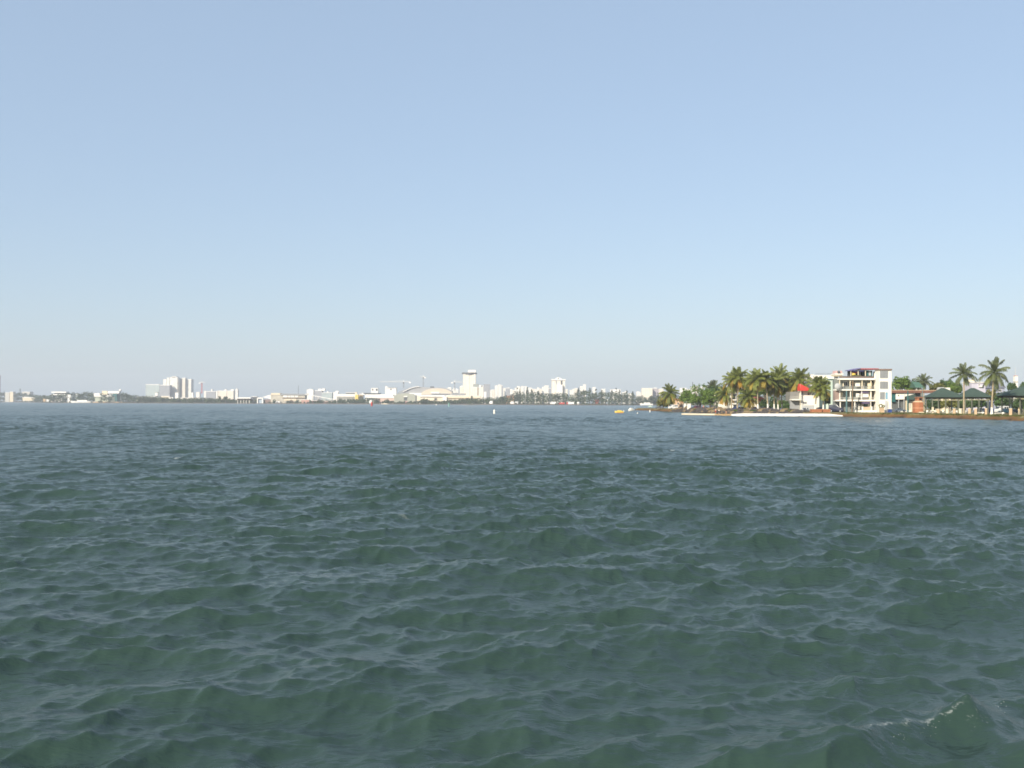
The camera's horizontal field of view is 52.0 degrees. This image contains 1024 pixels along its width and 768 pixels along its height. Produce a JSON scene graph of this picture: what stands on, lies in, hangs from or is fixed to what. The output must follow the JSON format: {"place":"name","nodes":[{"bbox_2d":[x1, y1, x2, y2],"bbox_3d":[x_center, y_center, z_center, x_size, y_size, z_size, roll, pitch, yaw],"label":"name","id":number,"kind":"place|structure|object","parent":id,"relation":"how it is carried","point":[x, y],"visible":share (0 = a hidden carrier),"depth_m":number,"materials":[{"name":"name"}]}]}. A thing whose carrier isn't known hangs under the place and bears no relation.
{"place":"outdoors","nodes":[
{"label":"outdoors","id":0,"kind":"place"},
{"bbox_2d":[0,402,1023,767],"bbox_3d":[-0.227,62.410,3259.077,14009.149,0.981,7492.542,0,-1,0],"label":"water","id":1,"kind":"structure","parent":0,"point":[358,586],"depth_m":21.88,"materials":[{"name":"teal liquid"}]},
{"bbox_2d":[71,400,91,402],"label":"moored boat","id":2,"kind":"object","parent":1,"relation":"on","point":[82,401],"visible":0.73,"depth_m":2597.64,"materials":[{"name":"white paint"}]},
{"bbox_2d":[236,397,252,403],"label":"wharf","id":3,"kind":"structure","parent":1,"relation":"in","point":[244,398],"depth_m":2453.58,"materials":[{"name":"white paint"}]},
{"bbox_2d":[682,413,714,415],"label":"jetty","id":4,"kind":"object","parent":1,"relation":"in","point":[696,414],"visible":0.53,"depth_m":344.54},
{"bbox_2d":[0,0,1023,403],"label":"sky","id":5,"kind":"structure","parent":0,"point":[261,198],"materials":[{"name":"blue"}]},
{"bbox_2d":[18,401,1010,406],"bbox_3d":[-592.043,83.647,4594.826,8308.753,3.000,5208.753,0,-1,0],"label":"ground","id":6,"kind":"structure","parent":0,"point":[391,403],"depth_m":2293.09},
{"bbox_2d":[5,393,9,401],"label":"house","id":7,"kind":"structure","parent":6,"relation":"on","point":[7,397],"depth_m":3999.67,"materials":[{"name":"concrete"}]},
{"bbox_2d":[10,392,15,401],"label":"house","id":8,"kind":"structure","parent":6,"relation":"on","point":[12,398],"depth_m":3999.94,"materials":[{"name":"beige paint"}]},
{"bbox_2d":[22,397,33,400],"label":"shed","id":9,"kind":"structure","parent":6,"relation":"on","point":[27,399],"depth_m":3499.48,"materials":[{"name":"beige paint"}]},
{"bbox_2d":[43,392,68,401],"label":"ferry terminal","id":10,"kind":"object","parent":6,"relation":"on","point":[47,400],"visible":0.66,"depth_m":2802.78,"materials":[{"name":"white paint"}]},
{"bbox_2d":[93,391,120,402],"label":"boathouse","id":11,"kind":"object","parent":6,"relation":"on","point":[115,395],"visible":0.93,"depth_m":2559.76,"materials":[{"name":"teal paint"}]},
{"bbox_2d":[146,384,160,397],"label":"apartment tower","id":12,"kind":"structure","parent":6,"relation":"on","point":[151,389],"depth_m":3400.20,"materials":[{"name":"white concrete"}]},
{"bbox_2d":[160,385,171,395],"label":"apartment tower","id":13,"kind":"structure","parent":6,"relation":"on","point":[165,390],"depth_m":3370.16,"materials":[{"name":"white paint"}]},
{"bbox_2d":[170,376,179,397],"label":"apartment tower","id":14,"kind":"structure","parent":6,"relation":"on","point":[175,382],"depth_m":3400.68,"materials":[{"name":"white paint"}]},
{"bbox_2d":[180,378,181,397],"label":"apartment tower","id":15,"kind":"structure","parent":6,"relation":"on","point":[180,387],"depth_m":3430.25,"materials":[{"name":"white paint"}]},
{"bbox_2d":[182,378,187,397],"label":"apartment tower","id":16,"kind":"structure","parent":6,"relation":"on","point":[183,387],"depth_m":3390.45,"materials":[{"name":"white paint"}]},
{"bbox_2d":[186,379,193,397],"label":"apartment tower","id":17,"kind":"structure","parent":6,"relation":"on","point":[189,386],"depth_m":3400.45,"materials":[{"name":"white paint"}]},
{"bbox_2d":[206,389,215,398],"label":"apartment block","id":18,"kind":"structure","parent":6,"relation":"on","point":[211,394],"depth_m":3249.83,"materials":[{"name":"white paint"}]},
{"bbox_2d":[218,389,226,399],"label":"apartment block","id":19,"kind":"structure","parent":6,"relation":"on","point":[221,394],"depth_m":3199.94,"materials":[{"name":"white paint"}]},
{"bbox_2d":[227,389,234,399],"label":"apartment block","id":20,"kind":"structure","parent":6,"relation":"on","point":[231,394],"depth_m":3180.00,"materials":[{"name":"white paint"}]},
{"bbox_2d":[257,397,263,402],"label":"archway","id":21,"kind":"object","parent":6,"relation":"on","point":[260,400],"visible":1,"depth_m":2442.58,"materials":[{"name":"white paint"}]},
{"bbox_2d":[264,393,306,402],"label":"cruise terminal","id":22,"kind":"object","parent":6,"relation":"on","point":[281,398],"visible":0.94,"depth_m":2479.75,"materials":[{"name":"grey concrete"}]},
{"bbox_2d":[307,389,314,399],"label":"silo","id":23,"kind":"object","parent":6,"relation":"on","point":[310,392],"visible":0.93,"depth_m":2600.01,"materials":[{"name":"white paint"}]},
{"bbox_2d":[315,389,325,399],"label":"office block","id":24,"kind":"structure","parent":6,"relation":"on","point":[318,392],"depth_m":2699.92,"materials":[{"name":"white paint"}]},
{"bbox_2d":[322,391,332,400],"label":"office block","id":25,"kind":"structure","parent":6,"relation":"on","point":[327,395],"depth_m":2649.88,"materials":[{"name":"white concrete"}]},
{"bbox_2d":[336,394,354,402],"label":"terminal building","id":26,"kind":"structure","parent":6,"relation":"on","point":[346,396],"depth_m":2419.76,"materials":[{"name":"white paint"}]},
{"bbox_2d":[371,388,378,392],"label":"office block","id":27,"kind":"structure","parent":6,"relation":"on","point":[374,390],"depth_m":2500.08,"materials":[{"name":"white paint"}]},
{"bbox_2d":[362,392,393,402],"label":"terminal building","id":28,"kind":"structure","parent":6,"relation":"on","point":[384,397],"depth_m":2329.72,"materials":[{"name":"white paint"}]},
{"bbox_2d":[385,386,396,395],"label":"office block","id":29,"kind":"structure","parent":6,"relation":"on","point":[391,390],"depth_m":2520.06,"materials":[{"name":"white paint"}]},
{"bbox_2d":[394,393,416,401],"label":"exhibition hall","id":30,"kind":"structure","parent":6,"relation":"on","point":[405,397],"depth_m":2299.82,"materials":[{"name":"white paint"}]},
{"bbox_2d":[398,386,452,395],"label":"stadium","id":31,"kind":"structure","parent":6,"relation":"on","point":[418,390],"depth_m":2421.98,"materials":[{"name":"white paint"}]},
{"bbox_2d":[417,393,480,403],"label":"long hall","id":32,"kind":"structure","parent":6,"relation":"on","point":[454,396],"depth_m":2269.76,"materials":[{"name":"white paint"}]},
{"bbox_2d":[0,390,933,404],"bbox_3d":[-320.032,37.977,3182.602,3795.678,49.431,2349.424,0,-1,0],"label":"treeline","id":33,"kind":"object","parent":6,"relation":"on","point":[157,399],"visible":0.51,"depth_m":2220.07,"materials":[{"name":"plant"}]},
{"bbox_2d":[462,370,476,394],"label":"hotel tower","id":34,"kind":"structure","parent":6,"relation":"on","point":[469,378],"depth_m":2560.43,"materials":[{"name":"white paint"}]},
{"bbox_2d":[470,384,483,402],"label":"hotel annexe","id":35,"kind":"structure","parent":6,"relation":"on","point":[476,389],"depth_m":2520.12,"materials":[{"name":"white paint"}]},
{"bbox_2d":[483,384,489,398],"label":"slab block","id":36,"kind":"structure","parent":6,"relation":"on","point":[487,388],"depth_m":2750.18,"materials":[{"name":"grey concrete"}]},
{"bbox_2d":[495,385,497,399],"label":"apartment block","id":37,"kind":"structure","parent":6,"relation":"on","point":[496,390],"depth_m":2754.09,"materials":[{"name":"white paint"}]},
{"bbox_2d":[498,384,501,400],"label":"apartment block","id":38,"kind":"structure","parent":6,"relation":"on","point":[499,390],"depth_m":2718.20,"materials":[{"name":"white paint"}]},
{"bbox_2d":[544,385,548,403],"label":"apartment block","id":39,"kind":"structure","parent":6,"relation":"on","point":[546,389],"depth_m":2700.14,"materials":[{"name":"white paint"}]},
{"bbox_2d":[551,377,565,402],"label":"twin slab tower","id":40,"kind":"structure","parent":6,"relation":"on","point":[558,385],"depth_m":2620.14,"materials":[{"name":"white paint"}]},
{"bbox_2d":[610,389,620,403],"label":"apartment block","id":41,"kind":"structure","parent":6,"relation":"on","point":[614,390],"depth_m":2754.01,"materials":[{"name":"white paint"}]},
{"bbox_2d":[641,388,652,401],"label":"slab block","id":42,"kind":"structure","parent":6,"relation":"on","point":[646,392],"depth_m":2500.06,"materials":[{"name":"white paint"}]},
{"bbox_2d":[652,388,658,403],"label":"slab wing","id":43,"kind":"structure","parent":6,"relation":"on","point":[655,391],"depth_m":2515.06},
{"bbox_2d":[635,408,1023,420],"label":"terrain","id":44,"kind":"structure","parent":0,"point":[942,416],"depth_m":303.28,"materials":[{"name":"soil"}]},
{"bbox_2d":[656,396,667,408],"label":"broadleaf tree","id":45,"kind":"object","parent":44,"relation":"on","point":[659,402],"visible":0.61,"depth_m":528.01,"materials":[{"name":"green plant"}]},
{"bbox_2d":[658,383,679,406],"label":"coconut palm","id":46,"kind":"object","parent":44,"relation":"on","point":[670,396],"visible":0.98,"depth_m":518.62,"materials":[{"name":"plant"}]},
{"bbox_2d":[673,399,682,408],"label":"peach house","id":47,"kind":"structure","parent":44,"relation":"on","point":[678,403],"depth_m":534.90,"materials":[{"name":"paint"}]},
{"bbox_2d":[678,387,694,403],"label":"broadleaf tree","id":48,"kind":"object","parent":44,"relation":"on","point":[684,396],"visible":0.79,"depth_m":504.04,"materials":[{"name":"green plant"}]},
{"bbox_2d":[689,383,711,406],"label":"broadleaf tree","id":49,"kind":"object","parent":44,"relation":"on","point":[696,398],"visible":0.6,"depth_m":477.92,"materials":[{"name":"green plant"}]},
{"bbox_2d":[701,388,717,407],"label":"broadleaf tree","id":50,"kind":"object","parent":44,"relation":"on","point":[708,398],"visible":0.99,"depth_m":469.10,"materials":[{"name":"green plant"}]},
{"bbox_2d":[702,380,722,388],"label":"broadleaf tree","id":51,"kind":"object","parent":44,"relation":"on","point":[711,383],"visible":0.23,"depth_m":559.62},
{"bbox_2d":[708,383,723,398],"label":"broadleaf tree","id":52,"kind":"object","parent":44,"relation":"on","point":[716,388],"visible":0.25,"depth_m":518.33,"materials":[{"name":"green plant"}]},
{"bbox_2d":[714,383,735,405],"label":"coconut palm","id":53,"kind":"object","parent":44,"relation":"on","point":[724,399],"visible":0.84,"depth_m":450.52,"materials":[{"name":"plant"}]},
{"bbox_2d":[726,391,735,407],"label":"narrow flats","id":54,"kind":"structure","parent":44,"relation":"on","point":[734,400],"depth_m":469.91,"materials":[{"name":"grey paint"}]},
{"bbox_2d":[722,370,741,408],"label":"coconut palm","id":55,"kind":"object","parent":44,"relation":"on","point":[727,381],"visible":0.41,"depth_m":424.54,"materials":[{"name":"plant"}]},
{"bbox_2d":[725,366,749,407],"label":"coconut palm","id":56,"kind":"object","parent":44,"relation":"on","point":[737,377],"visible":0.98,"depth_m":417.03,"materials":[{"name":"plant"}]},
{"bbox_2d":[737,386,759,407],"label":"coconut palm","id":57,"kind":"object","parent":44,"relation":"on","point":[747,396],"visible":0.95,"depth_m":411.35,"materials":[{"name":"plant"}]},
{"bbox_2d":[744,368,770,407],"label":"coconut palm","id":58,"kind":"object","parent":44,"relation":"on","point":[753,383],"visible":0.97,"depth_m":397.22,"materials":[{"name":"plant"}]},
{"bbox_2d":[751,397,763,407],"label":"beige house","id":59,"kind":"structure","parent":44,"relation":"on","point":[759,399],"depth_m":449.17,"materials":[{"name":"beige paint"}]},
{"bbox_2d":[759,399,766,407],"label":"broadleaf tree","id":60,"kind":"object","parent":44,"relation":"on","point":[763,403],"visible":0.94,"depth_m":423.90,"materials":[{"name":"green plant"}]},
{"bbox_2d":[754,369,778,407],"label":"coconut palm","id":61,"kind":"object","parent":44,"relation":"on","point":[768,381],"visible":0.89,"depth_m":396.80,"materials":[{"name":"plant"}]},
{"bbox_2d":[769,397,776,407],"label":"broadleaf tree","id":62,"kind":"object","parent":44,"relation":"on","point":[771,403],"visible":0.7,"depth_m":429.17,"materials":[{"name":"green plant"}]},
{"bbox_2d":[764,371,784,408],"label":"coconut palm","id":63,"kind":"object","parent":44,"relation":"on","point":[769,389],"visible":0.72,"depth_m":400.57,"materials":[{"name":"plant"}]},
{"bbox_2d":[767,375,786,408],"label":"coconut palm","id":64,"kind":"object","parent":44,"relation":"on","point":[777,396],"visible":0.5,"depth_m":402.76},
{"bbox_2d":[768,364,790,408],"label":"coconut palm","id":65,"kind":"object","parent":44,"relation":"on","point":[781,370],"visible":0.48,"depth_m":406.99,"materials":[{"name":"plant"}]},
{"bbox_2d":[782,401,789,408],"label":"broadleaf tree","id":66,"kind":"object","parent":44,"relation":"on","point":[786,404],"visible":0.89,"depth_m":396.67,"materials":[{"name":"green plant"}]},
{"bbox_2d":[731,413,842,416],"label":"sea wall","id":67,"kind":"structure","parent":44,"relation":"on","point":[789,415],"depth_m":321.81,"materials":[{"name":"concrete"}]},
{"bbox_2d":[782,377,794,395],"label":"coconut palm","id":68,"kind":"object","parent":44,"relation":"on","point":[784,391],"visible":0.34,"depth_m":407.44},
{"bbox_2d":[786,367,809,391],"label":"coconut palm","id":69,"kind":"object","parent":44,"relation":"on","point":[798,376],"visible":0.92,"depth_m":397.84,"materials":[{"name":"plant"}]},
{"bbox_2d":[786,384,818,409],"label":"white house","id":70,"kind":"structure","parent":44,"relation":"on","point":[800,398],"depth_m":393.98,"materials":[{"name":"paint"}]},
{"bbox_2d":[810,409,821,411],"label":"brick planter","id":71,"kind":"object","parent":44,"relation":"on","point":[815,410],"visible":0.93,"depth_m":338.90,"materials":[{"name":"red brick"}]},
{"bbox_2d":[804,376,829,408],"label":"coconut palm","id":72,"kind":"object","parent":44,"relation":"on","point":[816,380],"visible":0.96,"depth_m":378.06,"materials":[{"name":"plant"}]},
{"bbox_2d":[804,373,833,408],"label":"mint house","id":73,"kind":"structure","parent":44,"relation":"on","point":[829,377],"depth_m":400.02,"materials":[{"name":"paint"}]},
{"bbox_2d":[812,379,830,408],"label":"coconut palm","id":74,"kind":"object","parent":44,"relation":"on","point":[823,395],"visible":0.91,"depth_m":376.85,"materials":[{"name":"plant"}]},
{"bbox_2d":[830,381,832,404],"bbox_3d":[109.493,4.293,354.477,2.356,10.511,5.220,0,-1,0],"label":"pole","id":75,"kind":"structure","parent":44,"relation":"on","point":[831,392],"depth_m":355.93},
{"bbox_2d":[828,405,843,411],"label":"parked truck","id":76,"kind":"object","parent":44,"relation":"on","point":[833,408],"visible":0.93,"depth_m":344.22,"materials":[{"name":"grey paint"}]},
{"bbox_2d":[851,381,853,411],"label":"utility pole","id":77,"kind":"object","parent":44,"relation":"on","point":[852,398],"visible":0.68,"depth_m":338.83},
{"bbox_2d":[833,368,891,412],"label":"balcony building","id":78,"kind":"structure","parent":44,"relation":"on","point":[871,393],"depth_m":344.28,"materials":[{"name":"white paint"}]},
{"bbox_2d":[831,371,842,378],"bbox_3d":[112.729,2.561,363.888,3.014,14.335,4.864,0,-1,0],"label":"water tank","id":79,"kind":"object","parent":78,"relation":"on","point":[835,374],"visible":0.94,"depth_m":362.42,"materials":[{"name":"plastic"}]},
{"bbox_2d":[878,404,884,412],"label":"tall pot","id":80,"kind":"object","parent":44,"relation":"on","point":[881,409],"visible":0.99,"depth_m":336.77,"materials":[{"name":"ceramic"}]},
{"bbox_2d":[891,376,912,389],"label":"broadleaf tree","id":81,"kind":"object","parent":44,"relation":"on","point":[900,383],"visible":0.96,"depth_m":418.25,"materials":[{"name":"green plant"}]},
{"bbox_2d":[907,391,908,411],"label":"utility pole","id":82,"kind":"object","parent":44,"relation":"on","point":[907,402],"visible":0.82,"depth_m":351.81,"materials":[{"name":"metal"}]},
{"bbox_2d":[891,390,935,411],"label":"house","id":83,"kind":"structure","parent":44,"relation":"on","point":[899,398],"depth_m":371.39,"materials":[{"name":"paint"}]},
{"bbox_2d":[909,382,923,396],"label":"roof turret","id":84,"kind":"object","parent":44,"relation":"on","point":[916,385],"visible":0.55,"depth_m":384.72,"materials":[{"name":"white paint"}]},
{"bbox_2d":[912,397,923,412],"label":"brick kiosk","id":85,"kind":"object","parent":44,"relation":"on","point":[917,405],"visible":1,"depth_m":338.74,"materials":[{"name":"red brick"}]},
{"bbox_2d":[913,373,932,410],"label":"coconut palm","id":86,"kind":"object","parent":44,"relation":"on","point":[924,380],"visible":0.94,"depth_m":430.38,"materials":[{"name":"plant"}]},
{"bbox_2d":[843,412,1023,416],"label":"seawall","id":87,"kind":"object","parent":44,"relation":"on","point":[996,415],"depth_m":290.71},
{"bbox_2d":[924,399,943,409],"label":"broadleaf tree","id":88,"kind":"object","parent":44,"relation":"on","point":[935,404],"visible":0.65,"depth_m":363.37,"materials":[{"name":"green plant"}]},
{"bbox_2d":[929,382,945,389],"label":"broadleaf tree","id":89,"kind":"object","parent":44,"relation":"on","point":[935,386],"visible":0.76,"depth_m":439.01,"materials":[{"name":"green plant"}]},
{"bbox_2d":[935,387,950,410],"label":"white gable","id":90,"kind":"structure","parent":44,"relation":"on","point":[942,400],"depth_m":420.03,"materials":[{"name":"beige paint"}]},
{"bbox_2d":[924,388,962,412],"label":"pavilion","id":91,"kind":"structure","parent":44,"relation":"on","point":[942,393],"depth_m":322.78,"materials":[{"name":"beige paint"}]},
{"bbox_2d":[940,379,951,386],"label":"broadleaf tree","id":92,"kind":"object","parent":44,"relation":"on","point":[943,382],"visible":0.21,"depth_m":469.59,"materials":[{"name":"green plant"}]},
{"bbox_2d":[940,399,956,410],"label":"broadleaf tree","id":93,"kind":"object","parent":44,"relation":"on","point":[948,403],"visible":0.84,"depth_m":358.52,"materials":[{"name":"green plant"}]},
{"bbox_2d":[946,381,962,393],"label":"broadleaf tree","id":94,"kind":"object","parent":44,"relation":"on","point":[958,389],"visible":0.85,"depth_m":438.08,"materials":[{"name":"green plant"}]},
{"bbox_2d":[948,363,977,413],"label":"coconut palm","id":95,"kind":"object","parent":44,"relation":"on","point":[965,372],"visible":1,"depth_m":299.87,"materials":[{"name":"plant"}]},
{"bbox_2d":[956,399,970,407],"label":"broadleaf tree","id":96,"kind":"object","parent":44,"relation":"on","point":[961,403],"visible":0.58,"depth_m":366.20,"materials":[{"name":"green plant"}]},
{"bbox_2d":[962,380,984,410],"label":"lavender house","id":97,"kind":"structure","parent":44,"relation":"on","point":[973,384],"depth_m":400.06,"materials":[{"name":"white paint"}]},
{"bbox_2d":[959,388,990,412],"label":"pavilion","id":98,"kind":"structure","parent":44,"relation":"on","point":[972,393],"depth_m":330.59,"materials":[{"name":"beige paint"}]},
{"bbox_2d":[968,399,986,407],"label":"broadleaf tree","id":99,"kind":"object","parent":44,"relation":"on","point":[975,403],"visible":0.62,"depth_m":348.29,"materials":[{"name":"green plant"}]},
{"bbox_2d":[985,389,996,400],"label":"broadleaf tree","id":100,"kind":"object","parent":44,"relation":"on","point":[990,392],"visible":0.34,"depth_m":359.04,"materials":[{"name":"green plant"}]},
{"bbox_2d":[978,356,1010,413],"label":"coconut palm","id":101,"kind":"object","parent":44,"relation":"on","point":[994,375],"visible":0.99,"depth_m":285.51,"materials":[{"name":"plant"}]},
{"bbox_2d":[985,382,1005,408],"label":"building","id":102,"kind":"structure","parent":44,"relation":"on","point":[1001,389],"depth_m":410.05,"materials":[{"name":"white stone"}]},
{"bbox_2d":[994,406,1008,412],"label":"white van","id":103,"kind":"object","parent":44,"relation":"on","point":[997,408],"visible":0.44,"depth_m":334.28,"materials":[{"name":"paint"}]},
{"bbox_2d":[994,391,1010,406],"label":"broadleaf tree","id":104,"kind":"object","parent":44,"relation":"on","point":[997,401],"visible":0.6,"depth_m":343.75,"materials":[{"name":"green plant"}]},
{"bbox_2d":[995,386,1023,413],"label":"pavilion","id":105,"kind":"structure","parent":44,"relation":"on","point":[1018,392],"depth_m":297.55,"materials":[{"name":"beige paint"}]},
{"bbox_2d":[1007,382,1016,390],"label":"broadleaf tree","id":106,"kind":"object","parent":44,"relation":"on","point":[1011,386],"visible":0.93,"depth_m":468.94,"materials":[{"name":"green plant"}]},
{"bbox_2d":[1013,367,1017,401],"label":"white tower","id":107,"kind":"structure","parent":44,"relation":"on","point":[1015,378],"depth_m":470.15,"materials":[{"name":"paint"}]},
{"bbox_2d":[1013,398,1023,408],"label":"broadleaf tree","id":108,"kind":"object","parent":44,"relation":"on","point":[1016,405],"visible":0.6,"depth_m":328.38,"materials":[{"name":"green plant"}]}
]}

